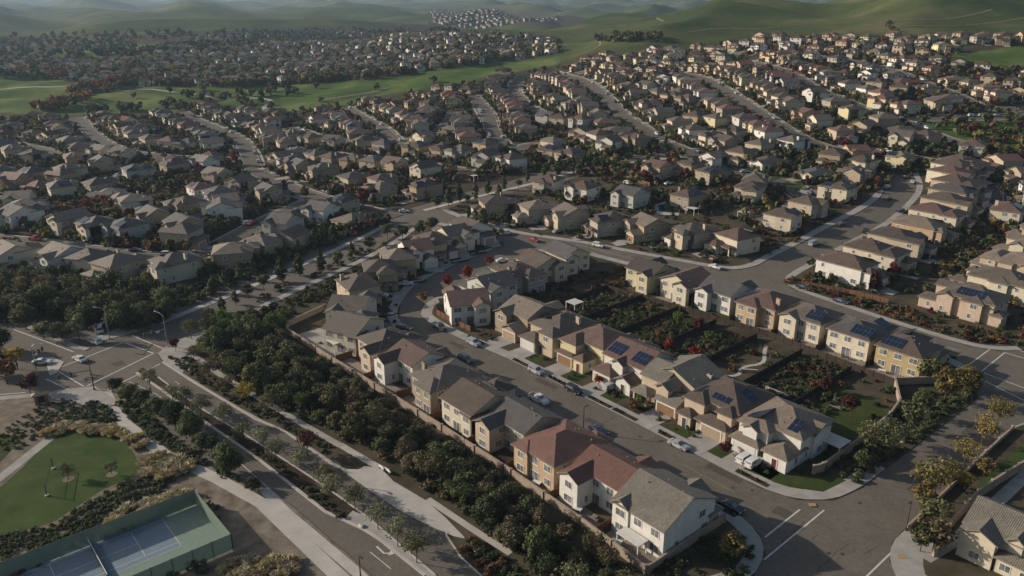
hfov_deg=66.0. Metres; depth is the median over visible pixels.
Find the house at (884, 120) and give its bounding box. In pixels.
[869,111,905,127]
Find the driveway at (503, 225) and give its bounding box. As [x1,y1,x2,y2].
[498,223,515,227]
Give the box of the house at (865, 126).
[846,119,880,133]
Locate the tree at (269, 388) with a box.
[264,384,275,397]
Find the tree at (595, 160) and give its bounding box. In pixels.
[592,156,600,165]
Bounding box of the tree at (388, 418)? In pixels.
[376,408,392,423]
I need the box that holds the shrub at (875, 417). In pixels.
[870,414,879,419]
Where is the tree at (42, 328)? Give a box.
[31,320,51,339]
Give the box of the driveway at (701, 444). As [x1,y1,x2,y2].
[686,434,719,454]
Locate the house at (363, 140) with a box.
[355,134,379,147]
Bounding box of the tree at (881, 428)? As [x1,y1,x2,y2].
[856,418,895,454]
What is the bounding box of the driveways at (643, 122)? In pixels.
[0,38,1021,249]
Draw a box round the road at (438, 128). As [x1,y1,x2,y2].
[282,111,461,142]
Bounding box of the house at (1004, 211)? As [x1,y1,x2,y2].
[988,200,1023,226]
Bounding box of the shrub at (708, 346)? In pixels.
[705,343,715,348]
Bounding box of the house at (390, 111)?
[381,106,405,116]
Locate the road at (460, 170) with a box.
[408,161,468,172]
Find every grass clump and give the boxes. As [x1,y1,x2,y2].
[38,431,50,436]
[39,427,53,434]
[46,424,59,430]
[54,430,65,435]
[57,419,74,427]
[58,423,69,431]
[71,421,87,429]
[77,426,93,433]
[101,422,117,429]
[101,427,117,434]
[104,425,122,432]
[107,514,124,521]
[109,508,127,517]
[115,429,129,435]
[118,500,137,510]
[120,434,137,441]
[126,437,139,442]
[129,443,142,449]
[133,430,145,437]
[134,440,147,447]
[136,453,152,460]
[138,467,155,476]
[138,497,154,505]
[139,502,155,508]
[140,451,158,459]
[140,456,155,465]
[142,467,158,476]
[145,452,162,458]
[147,461,160,467]
[153,494,169,503]
[154,468,169,475]
[154,472,170,480]
[157,461,171,468]
[157,468,175,478]
[159,491,175,500]
[163,460,180,467]
[168,452,181,458]
[170,452,187,462]
[170,462,186,469]
[171,464,186,473]
[174,468,188,476]
[174,487,191,495]
[179,462,195,470]
[181,457,197,463]
[214,563,231,575]
[221,557,240,569]
[225,570,238,575]
[228,554,245,567]
[231,565,246,575]
[236,563,254,574]
[239,567,256,575]
[240,551,261,565]
[248,564,268,574]
[249,567,266,575]
[255,566,270,575]
[258,562,273,572]
[260,553,280,565]
[265,555,284,567]
[269,569,281,575]
[273,554,288,562]
[274,556,290,568]
[274,568,290,575]
[277,556,294,568]
[281,561,300,575]
[282,554,296,563]
[282,568,294,575]
[284,554,301,564]
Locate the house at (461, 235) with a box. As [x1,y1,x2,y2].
[431,223,475,253]
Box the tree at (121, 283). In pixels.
[104,277,131,299]
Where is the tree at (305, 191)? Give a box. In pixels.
[300,185,308,199]
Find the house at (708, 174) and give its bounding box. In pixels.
[694,165,732,184]
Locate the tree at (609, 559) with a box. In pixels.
[595,544,619,567]
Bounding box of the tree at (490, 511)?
[469,493,507,530]
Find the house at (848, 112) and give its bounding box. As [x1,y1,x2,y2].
[837,104,870,119]
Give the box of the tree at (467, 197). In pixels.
[463,195,471,200]
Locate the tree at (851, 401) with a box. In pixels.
[841,394,861,416]
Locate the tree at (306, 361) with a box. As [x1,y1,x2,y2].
[289,354,313,370]
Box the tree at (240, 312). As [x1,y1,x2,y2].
[232,310,244,316]
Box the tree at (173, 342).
[169,338,179,348]
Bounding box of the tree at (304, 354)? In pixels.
[299,351,314,359]
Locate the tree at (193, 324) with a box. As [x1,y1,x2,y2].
[180,319,199,338]
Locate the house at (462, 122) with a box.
[450,117,476,126]
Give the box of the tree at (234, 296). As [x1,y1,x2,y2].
[231,290,239,302]
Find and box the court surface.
[111,504,231,575]
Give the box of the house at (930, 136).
[914,129,943,146]
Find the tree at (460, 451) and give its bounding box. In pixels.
[447,444,471,461]
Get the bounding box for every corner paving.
[49,386,117,404]
[97,313,176,340]
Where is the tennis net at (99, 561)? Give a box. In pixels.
[89,541,107,575]
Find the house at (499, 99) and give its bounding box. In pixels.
[495,94,516,103]
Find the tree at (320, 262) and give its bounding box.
[315,252,326,270]
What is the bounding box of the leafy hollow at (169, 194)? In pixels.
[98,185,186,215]
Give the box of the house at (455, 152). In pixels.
[442,144,475,162]
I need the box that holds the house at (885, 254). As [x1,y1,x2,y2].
[841,238,918,270]
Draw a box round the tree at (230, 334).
[217,325,247,349]
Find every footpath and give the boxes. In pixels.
[0,404,87,481]
[190,353,344,447]
[340,443,385,472]
[425,497,513,554]
[918,469,1023,562]
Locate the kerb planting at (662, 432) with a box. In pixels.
[468,334,954,503]
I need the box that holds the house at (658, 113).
[647,107,675,120]
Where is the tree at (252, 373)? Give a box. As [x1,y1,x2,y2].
[241,359,267,387]
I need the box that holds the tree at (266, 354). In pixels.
[258,346,275,365]
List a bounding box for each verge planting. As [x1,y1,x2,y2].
[152,212,364,305]
[167,355,331,454]
[255,247,397,320]
[256,231,397,301]
[824,379,979,483]
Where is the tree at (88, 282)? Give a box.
[72,278,103,297]
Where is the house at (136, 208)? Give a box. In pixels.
[122,206,156,215]
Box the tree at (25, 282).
[12,275,34,293]
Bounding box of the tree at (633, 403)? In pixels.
[627,399,638,410]
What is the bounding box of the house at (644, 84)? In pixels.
[635,80,659,89]
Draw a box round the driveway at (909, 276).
[899,274,922,279]
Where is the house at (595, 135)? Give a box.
[578,128,612,143]
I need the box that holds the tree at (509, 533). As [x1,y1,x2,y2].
[492,515,527,548]
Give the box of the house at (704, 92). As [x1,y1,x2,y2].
[693,88,717,97]
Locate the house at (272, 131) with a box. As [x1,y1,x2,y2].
[258,129,283,140]
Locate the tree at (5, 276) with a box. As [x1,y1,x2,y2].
[0,268,15,287]
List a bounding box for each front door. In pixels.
[539,344,542,353]
[576,363,579,372]
[620,383,624,393]
[681,416,686,427]
[770,457,777,469]
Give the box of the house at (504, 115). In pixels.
[502,111,515,118]
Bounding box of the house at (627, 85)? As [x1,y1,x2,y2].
[616,81,635,91]
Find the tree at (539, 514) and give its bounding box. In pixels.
[528,503,551,525]
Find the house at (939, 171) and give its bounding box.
[925,165,985,182]
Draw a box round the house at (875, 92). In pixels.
[863,88,893,99]
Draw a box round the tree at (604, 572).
[598,567,616,575]
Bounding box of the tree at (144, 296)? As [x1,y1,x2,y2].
[120,289,151,303]
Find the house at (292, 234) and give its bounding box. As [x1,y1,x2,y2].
[272,224,317,248]
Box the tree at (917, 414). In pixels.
[901,399,926,427]
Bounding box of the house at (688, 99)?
[673,93,699,107]
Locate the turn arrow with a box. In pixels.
[376,546,393,554]
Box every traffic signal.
[30,344,43,375]
[57,364,94,389]
[88,307,109,338]
[143,310,168,346]
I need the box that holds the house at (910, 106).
[890,100,922,113]
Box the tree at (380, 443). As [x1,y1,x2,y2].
[371,437,389,450]
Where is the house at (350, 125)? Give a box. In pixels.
[343,121,364,133]
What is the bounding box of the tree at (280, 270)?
[273,256,287,280]
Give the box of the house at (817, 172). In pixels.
[794,166,833,181]
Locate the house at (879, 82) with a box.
[865,77,889,88]
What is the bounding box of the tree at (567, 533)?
[557,522,574,538]
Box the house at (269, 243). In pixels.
[238,233,283,255]
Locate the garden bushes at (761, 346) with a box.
[483,257,941,474]
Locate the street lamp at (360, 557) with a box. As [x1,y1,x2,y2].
[358,555,362,575]
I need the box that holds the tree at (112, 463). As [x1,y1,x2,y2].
[101,460,118,473]
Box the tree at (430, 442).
[427,439,439,445]
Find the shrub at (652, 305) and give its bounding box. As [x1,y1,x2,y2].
[646,303,655,309]
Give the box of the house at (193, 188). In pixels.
[185,181,217,196]
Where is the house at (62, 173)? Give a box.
[43,167,81,181]
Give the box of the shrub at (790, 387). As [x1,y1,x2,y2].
[785,384,796,392]
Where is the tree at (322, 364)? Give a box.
[310,354,332,372]
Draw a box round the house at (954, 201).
[920,191,985,217]
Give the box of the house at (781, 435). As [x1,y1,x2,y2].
[728,396,835,473]
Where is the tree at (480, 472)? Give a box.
[471,465,486,479]
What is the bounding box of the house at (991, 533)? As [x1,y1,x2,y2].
[955,495,1023,575]
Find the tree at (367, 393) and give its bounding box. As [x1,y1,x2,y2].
[361,390,371,400]
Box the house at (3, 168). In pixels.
[0,165,17,174]
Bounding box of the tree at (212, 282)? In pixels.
[206,274,219,291]
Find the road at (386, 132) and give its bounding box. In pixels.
[340,108,404,145]
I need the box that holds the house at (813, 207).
[782,195,829,218]
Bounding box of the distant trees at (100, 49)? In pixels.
[0,24,459,78]
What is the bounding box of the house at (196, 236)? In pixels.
[157,221,209,249]
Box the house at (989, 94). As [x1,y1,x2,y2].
[983,88,1014,101]
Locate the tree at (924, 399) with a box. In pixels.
[911,390,934,410]
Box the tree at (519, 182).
[515,180,522,186]
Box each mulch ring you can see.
[62,476,74,481]
[106,471,117,476]
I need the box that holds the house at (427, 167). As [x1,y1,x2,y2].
[408,159,441,178]
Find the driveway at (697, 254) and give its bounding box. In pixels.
[693,251,713,257]
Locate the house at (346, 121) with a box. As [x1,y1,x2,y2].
[338,119,363,129]
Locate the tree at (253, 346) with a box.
[244,339,265,354]
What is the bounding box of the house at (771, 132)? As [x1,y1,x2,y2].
[753,124,788,140]
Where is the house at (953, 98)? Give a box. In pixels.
[937,93,967,104]
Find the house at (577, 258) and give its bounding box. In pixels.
[538,239,590,275]
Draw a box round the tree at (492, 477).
[481,469,502,489]
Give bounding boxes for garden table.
[532,479,541,486]
[572,506,582,510]
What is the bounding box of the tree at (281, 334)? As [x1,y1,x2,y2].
[273,328,285,338]
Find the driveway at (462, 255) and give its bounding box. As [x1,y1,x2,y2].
[458,253,469,257]
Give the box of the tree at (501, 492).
[487,487,509,509]
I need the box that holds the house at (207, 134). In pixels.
[198,131,224,139]
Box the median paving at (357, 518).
[344,511,435,575]
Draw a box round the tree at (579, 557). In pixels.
[565,548,590,569]
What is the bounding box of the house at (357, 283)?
[334,272,383,304]
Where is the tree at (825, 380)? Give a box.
[818,375,832,389]
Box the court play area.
[15,518,180,575]
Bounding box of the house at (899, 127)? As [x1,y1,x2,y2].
[882,125,918,134]
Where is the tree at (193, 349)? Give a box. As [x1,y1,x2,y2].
[183,344,201,360]
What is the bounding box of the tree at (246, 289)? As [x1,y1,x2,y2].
[239,283,253,297]
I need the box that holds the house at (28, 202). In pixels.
[11,198,54,210]
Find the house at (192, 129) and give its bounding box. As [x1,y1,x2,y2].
[185,126,210,131]
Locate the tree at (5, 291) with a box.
[0,286,25,302]
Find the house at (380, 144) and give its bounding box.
[369,138,397,153]
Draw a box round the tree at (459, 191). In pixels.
[456,183,463,201]
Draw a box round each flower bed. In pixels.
[0,397,75,449]
[54,400,118,427]
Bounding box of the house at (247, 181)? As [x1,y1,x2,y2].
[223,173,258,192]
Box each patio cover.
[327,340,338,352]
[565,298,582,310]
[616,526,647,557]
[686,206,698,215]
[823,432,850,450]
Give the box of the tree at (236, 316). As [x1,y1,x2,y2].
[232,313,240,322]
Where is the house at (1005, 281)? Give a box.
[948,265,1023,305]
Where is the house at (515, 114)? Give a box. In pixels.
[504,111,530,120]
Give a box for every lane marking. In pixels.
[13,329,73,351]
[58,371,82,385]
[62,342,123,366]
[87,353,153,385]
[202,428,280,498]
[764,510,824,559]
[765,509,799,537]
[866,553,889,575]
[980,352,1004,371]
[982,379,1023,400]
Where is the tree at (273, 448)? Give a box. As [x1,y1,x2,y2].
[262,437,286,459]
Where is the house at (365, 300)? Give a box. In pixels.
[323,290,377,320]
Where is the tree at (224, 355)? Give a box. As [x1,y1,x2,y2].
[214,349,240,371]
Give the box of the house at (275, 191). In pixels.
[254,182,290,202]
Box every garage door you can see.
[199,240,206,248]
[425,260,437,268]
[450,251,456,258]
[457,246,465,253]
[485,237,494,244]
[502,328,514,342]
[520,338,533,352]
[557,353,571,367]
[593,371,608,384]
[626,233,633,242]
[656,401,674,419]
[662,237,669,246]
[673,170,680,175]
[700,423,721,442]
[705,244,714,251]
[728,160,737,165]
[732,439,754,454]
[849,138,857,142]
[873,104,880,108]
[883,278,889,286]
[909,262,915,269]
[929,248,936,257]
[952,236,958,242]
[982,201,988,207]
[985,192,991,197]
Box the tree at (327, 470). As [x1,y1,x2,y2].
[312,462,338,489]
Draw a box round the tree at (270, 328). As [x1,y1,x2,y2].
[265,323,280,336]
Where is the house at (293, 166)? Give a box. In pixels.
[283,157,316,177]
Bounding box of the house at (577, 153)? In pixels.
[553,145,587,163]
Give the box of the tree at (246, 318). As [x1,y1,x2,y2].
[230,314,260,337]
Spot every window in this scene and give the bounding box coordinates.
[7,255,13,260]
[325,331,332,337]
[337,333,342,339]
[347,337,353,343]
[377,372,381,380]
[416,387,420,394]
[416,398,421,406]
[443,401,449,410]
[444,413,449,422]
[454,307,461,312]
[454,317,461,322]
[454,408,458,416]
[462,416,468,424]
[463,427,468,436]
[467,306,472,311]
[479,308,486,313]
[479,318,486,323]
[479,426,484,435]
[479,438,485,448]
[495,439,501,448]
[496,291,502,297]
[498,425,504,434]
[505,425,509,434]
[509,285,515,290]
[514,431,521,439]
[517,449,523,459]
[517,462,523,473]
[531,455,538,466]
[543,335,547,342]
[544,463,550,474]
[544,477,550,487]
[563,492,571,504]
[565,479,571,490]
[584,494,587,503]
[593,478,599,488]
[605,500,612,510]
[606,486,613,496]
[615,506,624,519]
[615,521,623,530]
[633,516,641,528]
[638,285,643,291]
[650,527,659,539]
[676,287,682,293]
[697,292,703,298]
[697,302,702,307]
[699,508,705,518]
[701,520,707,528]
[712,513,718,520]
[720,306,727,312]
[721,296,728,302]
[736,313,742,320]
[738,304,743,310]
[747,307,754,313]
[764,319,770,325]
[765,310,771,316]
[782,328,789,334]
[783,318,791,325]
[798,320,803,326]
[808,334,815,341]
[810,324,816,330]
[816,443,821,452]
[829,342,835,348]
[830,331,838,338]
[844,336,851,342]
[850,278,855,284]
[855,350,863,357]
[857,340,865,347]
[877,359,884,366]
[878,348,887,355]
[893,352,902,360]
[906,368,915,376]
[908,357,917,365]
[967,549,979,560]
[969,303,977,309]
[998,562,1011,574]
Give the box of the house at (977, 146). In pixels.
[958,139,987,156]
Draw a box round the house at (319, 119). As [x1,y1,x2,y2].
[304,114,329,124]
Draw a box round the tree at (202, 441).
[189,429,219,451]
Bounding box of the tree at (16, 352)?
[2,346,25,369]
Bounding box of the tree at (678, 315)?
[673,310,683,323]
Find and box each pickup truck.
[27,235,42,240]
[91,324,103,333]
[246,220,256,225]
[431,321,447,330]
[527,392,549,405]
[862,227,869,233]
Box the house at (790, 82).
[775,78,804,88]
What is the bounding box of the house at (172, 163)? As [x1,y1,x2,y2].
[158,157,192,173]
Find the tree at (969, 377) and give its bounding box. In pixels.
[953,363,984,390]
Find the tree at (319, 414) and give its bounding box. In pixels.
[311,409,328,421]
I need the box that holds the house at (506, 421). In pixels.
[472,396,563,453]
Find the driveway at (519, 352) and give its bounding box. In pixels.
[500,347,532,359]
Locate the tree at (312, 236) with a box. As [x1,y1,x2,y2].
[309,229,318,243]
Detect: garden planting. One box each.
[563,292,627,315]
[595,302,663,328]
[632,316,706,343]
[663,329,743,356]
[754,358,834,399]
[776,355,847,383]
[801,392,841,414]
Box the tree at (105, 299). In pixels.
[91,292,119,324]
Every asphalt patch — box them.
[93,375,107,382]
[111,360,125,366]
[449,341,465,348]
[535,378,557,388]
[584,417,605,426]
[705,463,742,483]
[771,506,792,518]
[815,241,828,246]
[862,208,873,212]
[907,475,931,494]
[961,424,979,436]
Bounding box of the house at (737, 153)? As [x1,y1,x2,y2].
[724,146,758,165]
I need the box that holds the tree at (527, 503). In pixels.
[517,492,541,516]
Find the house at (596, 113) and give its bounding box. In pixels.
[587,108,612,119]
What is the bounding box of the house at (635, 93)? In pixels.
[623,89,647,100]
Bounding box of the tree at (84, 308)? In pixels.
[64,299,99,325]
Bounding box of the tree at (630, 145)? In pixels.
[627,141,633,149]
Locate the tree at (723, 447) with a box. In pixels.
[718,441,732,451]
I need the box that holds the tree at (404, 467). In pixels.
[400,452,421,474]
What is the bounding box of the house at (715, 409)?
[675,374,776,443]
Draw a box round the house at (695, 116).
[683,109,708,123]
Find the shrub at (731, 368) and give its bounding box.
[728,365,737,370]
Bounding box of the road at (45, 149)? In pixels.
[18,143,59,155]
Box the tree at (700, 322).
[691,318,704,327]
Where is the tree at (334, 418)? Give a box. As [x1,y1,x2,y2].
[325,411,342,432]
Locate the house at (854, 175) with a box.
[836,165,872,184]
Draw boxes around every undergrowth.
[0,290,170,329]
[208,313,618,575]
[277,334,635,573]
[460,535,535,575]
[654,530,754,575]
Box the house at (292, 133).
[283,129,306,139]
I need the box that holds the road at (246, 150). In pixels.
[174,112,260,169]
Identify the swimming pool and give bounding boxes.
[656,203,672,211]
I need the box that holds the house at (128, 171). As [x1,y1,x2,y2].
[120,164,159,181]
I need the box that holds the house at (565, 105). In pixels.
[557,100,579,111]
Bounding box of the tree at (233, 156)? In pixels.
[230,150,238,161]
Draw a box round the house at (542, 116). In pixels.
[534,110,555,124]
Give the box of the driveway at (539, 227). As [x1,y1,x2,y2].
[528,225,545,230]
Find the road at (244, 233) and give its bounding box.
[0,199,321,257]
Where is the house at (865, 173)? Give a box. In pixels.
[831,166,875,183]
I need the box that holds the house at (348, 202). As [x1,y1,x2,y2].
[322,193,362,214]
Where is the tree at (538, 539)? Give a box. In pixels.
[522,522,557,559]
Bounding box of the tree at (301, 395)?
[292,389,310,405]
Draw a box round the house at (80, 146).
[66,141,95,151]
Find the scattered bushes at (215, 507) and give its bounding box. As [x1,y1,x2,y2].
[152,478,220,518]
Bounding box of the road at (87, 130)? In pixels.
[70,117,242,160]
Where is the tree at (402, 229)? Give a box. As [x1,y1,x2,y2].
[397,225,408,238]
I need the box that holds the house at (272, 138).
[259,134,286,147]
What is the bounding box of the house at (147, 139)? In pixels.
[132,134,161,146]
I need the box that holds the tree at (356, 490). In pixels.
[343,482,366,510]
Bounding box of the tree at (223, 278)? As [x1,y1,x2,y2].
[219,270,228,284]
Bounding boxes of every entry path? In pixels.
[557,368,572,375]
[639,407,654,415]
[687,433,700,439]
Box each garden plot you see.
[566,292,634,313]
[592,302,670,329]
[630,313,714,341]
[665,326,756,356]
[713,339,804,380]
[752,375,805,401]
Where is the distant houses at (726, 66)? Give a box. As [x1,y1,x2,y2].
[0,8,1023,143]
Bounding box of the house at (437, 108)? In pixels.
[416,104,442,113]
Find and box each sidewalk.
[0,199,303,252]
[0,394,49,399]
[2,199,304,253]
[17,142,65,153]
[69,117,240,161]
[84,116,240,157]
[155,223,391,323]
[158,225,423,353]
[159,333,198,372]
[166,363,345,468]
[183,112,265,170]
[187,111,265,164]
[252,169,407,218]
[266,169,406,213]
[282,112,465,143]
[297,112,447,139]
[330,151,466,167]
[339,108,400,137]
[355,108,408,143]
[388,222,763,575]
[421,294,885,499]
[423,156,688,210]
[443,172,882,268]
[471,104,528,149]
[472,96,536,150]
[480,96,534,145]
[507,75,543,110]
[521,76,546,110]
[539,250,963,367]
[560,71,703,152]
[561,72,703,156]
[671,70,839,146]
[689,73,835,146]
[751,60,963,140]
[754,61,961,140]
[785,172,1020,349]
[825,56,1014,106]
[848,59,1023,112]
[876,148,1009,200]
[890,530,933,575]
[910,423,1023,527]
[915,113,1023,115]
[920,114,1005,121]
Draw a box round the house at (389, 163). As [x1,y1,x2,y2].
[380,155,410,171]
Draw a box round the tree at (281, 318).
[276,313,287,326]
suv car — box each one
[86,336,102,344]
[160,250,170,254]
[380,291,388,297]
[395,323,412,330]
[457,352,473,363]
[466,336,480,346]
[527,363,544,375]
[564,382,583,394]
[592,241,604,247]
[601,381,615,391]
[708,256,720,261]
[735,451,752,464]
[743,455,762,468]
[896,207,904,211]
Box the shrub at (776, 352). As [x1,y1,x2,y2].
[766,350,780,356]
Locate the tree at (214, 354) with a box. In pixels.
[210,348,222,362]
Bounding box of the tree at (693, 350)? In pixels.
[688,346,703,354]
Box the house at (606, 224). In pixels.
[580,211,630,237]
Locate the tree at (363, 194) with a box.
[355,187,370,208]
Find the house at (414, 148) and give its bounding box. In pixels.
[400,139,432,157]
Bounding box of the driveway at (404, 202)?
[396,200,413,204]
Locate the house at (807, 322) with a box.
[777,302,844,343]
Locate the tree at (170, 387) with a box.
[161,383,182,399]
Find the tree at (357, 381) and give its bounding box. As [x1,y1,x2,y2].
[348,374,368,393]
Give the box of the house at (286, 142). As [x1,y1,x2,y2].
[275,137,296,149]
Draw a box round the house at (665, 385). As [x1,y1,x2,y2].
[630,354,724,419]
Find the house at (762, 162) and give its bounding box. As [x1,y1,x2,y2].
[747,155,786,170]
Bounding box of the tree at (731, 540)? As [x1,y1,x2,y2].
[718,529,747,557]
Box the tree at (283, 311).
[278,308,287,316]
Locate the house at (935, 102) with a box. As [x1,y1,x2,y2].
[923,95,953,111]
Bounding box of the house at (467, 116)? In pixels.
[449,114,475,121]
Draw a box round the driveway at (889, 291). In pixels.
[869,288,897,294]
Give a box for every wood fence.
[336,350,352,360]
[364,370,374,377]
[393,387,410,397]
[427,409,441,418]
[435,302,470,331]
[464,435,475,442]
[502,459,513,471]
[546,486,559,496]
[560,283,611,303]
[584,293,643,318]
[595,517,611,530]
[600,283,894,384]
[619,305,678,332]
[621,175,649,185]
[657,319,715,348]
[707,333,757,360]
[743,348,802,382]
[771,327,777,332]
[792,365,851,403]
[802,281,888,302]
[816,339,826,348]
[865,357,874,367]
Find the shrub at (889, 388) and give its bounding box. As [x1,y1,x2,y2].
[883,384,895,393]
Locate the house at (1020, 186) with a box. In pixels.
[1013,180,1023,192]
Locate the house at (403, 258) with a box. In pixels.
[378,247,417,277]
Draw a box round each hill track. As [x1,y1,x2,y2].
[537,18,663,33]
[687,24,801,31]
[824,9,992,31]
[853,18,1021,32]
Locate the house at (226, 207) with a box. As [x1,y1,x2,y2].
[199,196,246,221]
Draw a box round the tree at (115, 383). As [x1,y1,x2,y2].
[106,377,123,389]
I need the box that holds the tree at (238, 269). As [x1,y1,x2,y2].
[235,261,243,279]
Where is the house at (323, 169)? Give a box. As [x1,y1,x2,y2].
[301,162,340,180]
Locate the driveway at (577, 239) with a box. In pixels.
[571,235,590,240]
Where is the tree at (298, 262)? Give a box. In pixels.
[291,253,304,275]
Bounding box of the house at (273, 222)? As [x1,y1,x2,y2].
[260,212,304,234]
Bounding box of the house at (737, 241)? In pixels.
[703,226,761,256]
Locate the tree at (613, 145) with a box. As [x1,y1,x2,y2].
[610,142,615,156]
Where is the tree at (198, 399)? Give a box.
[189,395,209,415]
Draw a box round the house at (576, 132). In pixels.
[567,125,592,138]
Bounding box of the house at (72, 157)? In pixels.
[62,151,92,163]
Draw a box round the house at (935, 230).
[891,214,960,245]
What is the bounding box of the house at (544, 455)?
[510,418,613,490]
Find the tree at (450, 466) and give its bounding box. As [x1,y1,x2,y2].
[440,456,473,488]
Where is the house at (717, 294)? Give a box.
[694,275,757,315]
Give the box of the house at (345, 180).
[334,169,368,189]
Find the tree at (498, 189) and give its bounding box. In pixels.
[495,184,501,194]
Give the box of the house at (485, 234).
[448,215,496,244]
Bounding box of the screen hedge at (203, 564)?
[166,558,209,575]
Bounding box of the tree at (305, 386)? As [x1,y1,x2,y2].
[301,379,312,393]
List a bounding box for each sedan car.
[30,358,52,365]
[72,355,87,362]
[128,247,142,251]
[398,209,408,212]
[399,280,413,285]
[495,257,508,262]
[501,230,513,234]
[515,389,521,396]
[529,237,539,241]
[552,228,562,232]
[588,423,608,434]
[667,437,689,450]
[708,263,722,269]
[718,497,744,514]
[796,284,810,290]
[833,297,849,304]
[836,221,845,225]
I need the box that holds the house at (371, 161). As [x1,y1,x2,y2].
[358,155,383,168]
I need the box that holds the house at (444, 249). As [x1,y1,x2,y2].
[413,231,459,260]
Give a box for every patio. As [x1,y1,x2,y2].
[298,328,341,357]
[341,358,366,374]
[370,377,400,392]
[401,395,428,414]
[436,417,464,437]
[473,443,510,462]
[512,468,549,492]
[555,496,601,525]
[606,530,656,563]
[653,201,679,214]
[656,296,690,306]
[734,320,770,331]
[777,333,815,347]
[820,348,864,365]
[829,403,843,408]
[866,365,903,377]
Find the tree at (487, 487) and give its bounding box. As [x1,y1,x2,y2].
[474,480,495,497]
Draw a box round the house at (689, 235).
[660,222,719,249]
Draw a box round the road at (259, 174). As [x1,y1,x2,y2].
[247,170,403,218]
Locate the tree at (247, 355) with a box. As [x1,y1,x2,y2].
[240,349,253,365]
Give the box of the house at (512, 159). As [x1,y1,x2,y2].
[495,150,527,170]
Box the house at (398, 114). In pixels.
[390,110,415,122]
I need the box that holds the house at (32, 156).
[16,149,53,165]
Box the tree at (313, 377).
[301,369,318,384]
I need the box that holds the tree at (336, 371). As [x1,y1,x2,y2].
[330,367,341,376]
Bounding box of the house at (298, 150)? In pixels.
[286,146,306,155]
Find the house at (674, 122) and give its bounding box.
[662,116,692,130]
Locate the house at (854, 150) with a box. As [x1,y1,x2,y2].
[841,144,871,156]
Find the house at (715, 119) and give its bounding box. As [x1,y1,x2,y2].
[703,112,731,127]
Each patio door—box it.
[337,344,343,352]
[399,372,403,382]
[423,403,429,413]
[453,419,459,431]
[466,316,473,323]
[505,438,509,449]
[530,468,538,480]
[538,284,544,291]
[592,492,599,505]
[649,541,658,554]
[711,303,716,311]
[745,317,753,325]
[797,331,803,339]
[840,346,850,356]
[890,363,900,374]
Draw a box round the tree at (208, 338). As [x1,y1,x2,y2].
[195,325,226,351]
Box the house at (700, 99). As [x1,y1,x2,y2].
[698,96,724,103]
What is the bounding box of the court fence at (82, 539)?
[0,488,233,575]
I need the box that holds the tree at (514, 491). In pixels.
[500,481,523,502]
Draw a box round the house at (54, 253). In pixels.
[26,240,85,268]
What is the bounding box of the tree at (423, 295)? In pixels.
[417,291,428,299]
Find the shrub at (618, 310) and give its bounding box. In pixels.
[613,308,621,313]
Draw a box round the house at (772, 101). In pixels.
[767,92,798,106]
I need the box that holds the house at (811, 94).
[802,87,830,101]
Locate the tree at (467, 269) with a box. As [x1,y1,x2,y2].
[462,264,473,276]
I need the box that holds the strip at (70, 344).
[27,326,88,350]
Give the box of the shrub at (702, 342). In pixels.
[698,339,708,344]
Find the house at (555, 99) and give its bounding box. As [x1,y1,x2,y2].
[546,95,571,107]
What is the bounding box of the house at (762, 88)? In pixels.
[755,83,780,96]
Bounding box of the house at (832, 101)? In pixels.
[821,96,851,108]
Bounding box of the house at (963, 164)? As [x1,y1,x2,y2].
[930,157,988,179]
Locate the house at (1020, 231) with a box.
[1005,223,1023,239]
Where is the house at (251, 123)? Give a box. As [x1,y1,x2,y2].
[244,120,265,129]
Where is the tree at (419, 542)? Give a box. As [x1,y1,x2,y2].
[401,529,433,562]
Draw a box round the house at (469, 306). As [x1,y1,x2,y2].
[442,284,492,325]
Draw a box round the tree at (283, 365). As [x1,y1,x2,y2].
[272,360,287,373]
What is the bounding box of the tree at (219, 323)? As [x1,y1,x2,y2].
[215,316,232,328]
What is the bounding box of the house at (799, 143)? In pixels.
[777,135,810,151]
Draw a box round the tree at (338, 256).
[332,251,343,265]
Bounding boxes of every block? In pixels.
[0,385,371,575]
[157,222,765,575]
[421,255,978,499]
[442,154,883,269]
[784,172,1023,350]
[889,425,1023,575]
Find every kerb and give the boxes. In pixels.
[0,200,303,253]
[136,372,425,575]
[158,376,435,574]
[162,362,343,469]
[445,533,482,575]
[688,73,832,146]
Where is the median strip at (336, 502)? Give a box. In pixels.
[138,368,425,575]
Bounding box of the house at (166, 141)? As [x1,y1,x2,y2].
[155,136,181,151]
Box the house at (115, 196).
[99,192,134,204]
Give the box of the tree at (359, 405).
[345,400,365,412]
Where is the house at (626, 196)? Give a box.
[609,184,651,208]
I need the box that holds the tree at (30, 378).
[16,372,38,393]
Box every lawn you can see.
[0,431,139,542]
[0,436,19,460]
[196,332,225,353]
[377,306,392,313]
[438,298,443,306]
[478,331,500,339]
[524,353,545,363]
[541,229,552,232]
[561,370,586,381]
[600,390,627,402]
[613,235,624,239]
[618,312,641,320]
[624,404,646,413]
[665,248,674,252]
[670,425,697,437]
[694,308,728,318]
[696,338,722,350]
[707,448,845,491]
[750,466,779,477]
[770,157,814,189]
[809,386,897,447]
[884,284,896,287]
[923,255,941,259]
[974,444,1023,488]
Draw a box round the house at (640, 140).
[620,133,655,147]
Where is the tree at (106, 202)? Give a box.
[101,196,114,206]
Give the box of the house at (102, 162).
[87,154,121,170]
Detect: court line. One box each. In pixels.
[19,520,160,575]
[58,544,136,575]
[97,542,177,575]
[110,546,180,575]
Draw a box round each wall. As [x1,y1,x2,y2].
[285,304,647,574]
[646,513,725,573]
[741,368,757,372]
[765,386,788,396]
[811,376,901,473]
[897,376,937,384]
[907,425,1014,529]
[932,460,1023,556]
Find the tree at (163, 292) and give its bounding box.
[148,284,178,305]
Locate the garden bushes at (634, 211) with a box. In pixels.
[454,152,862,262]
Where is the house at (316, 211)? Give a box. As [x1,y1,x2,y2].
[300,200,341,222]

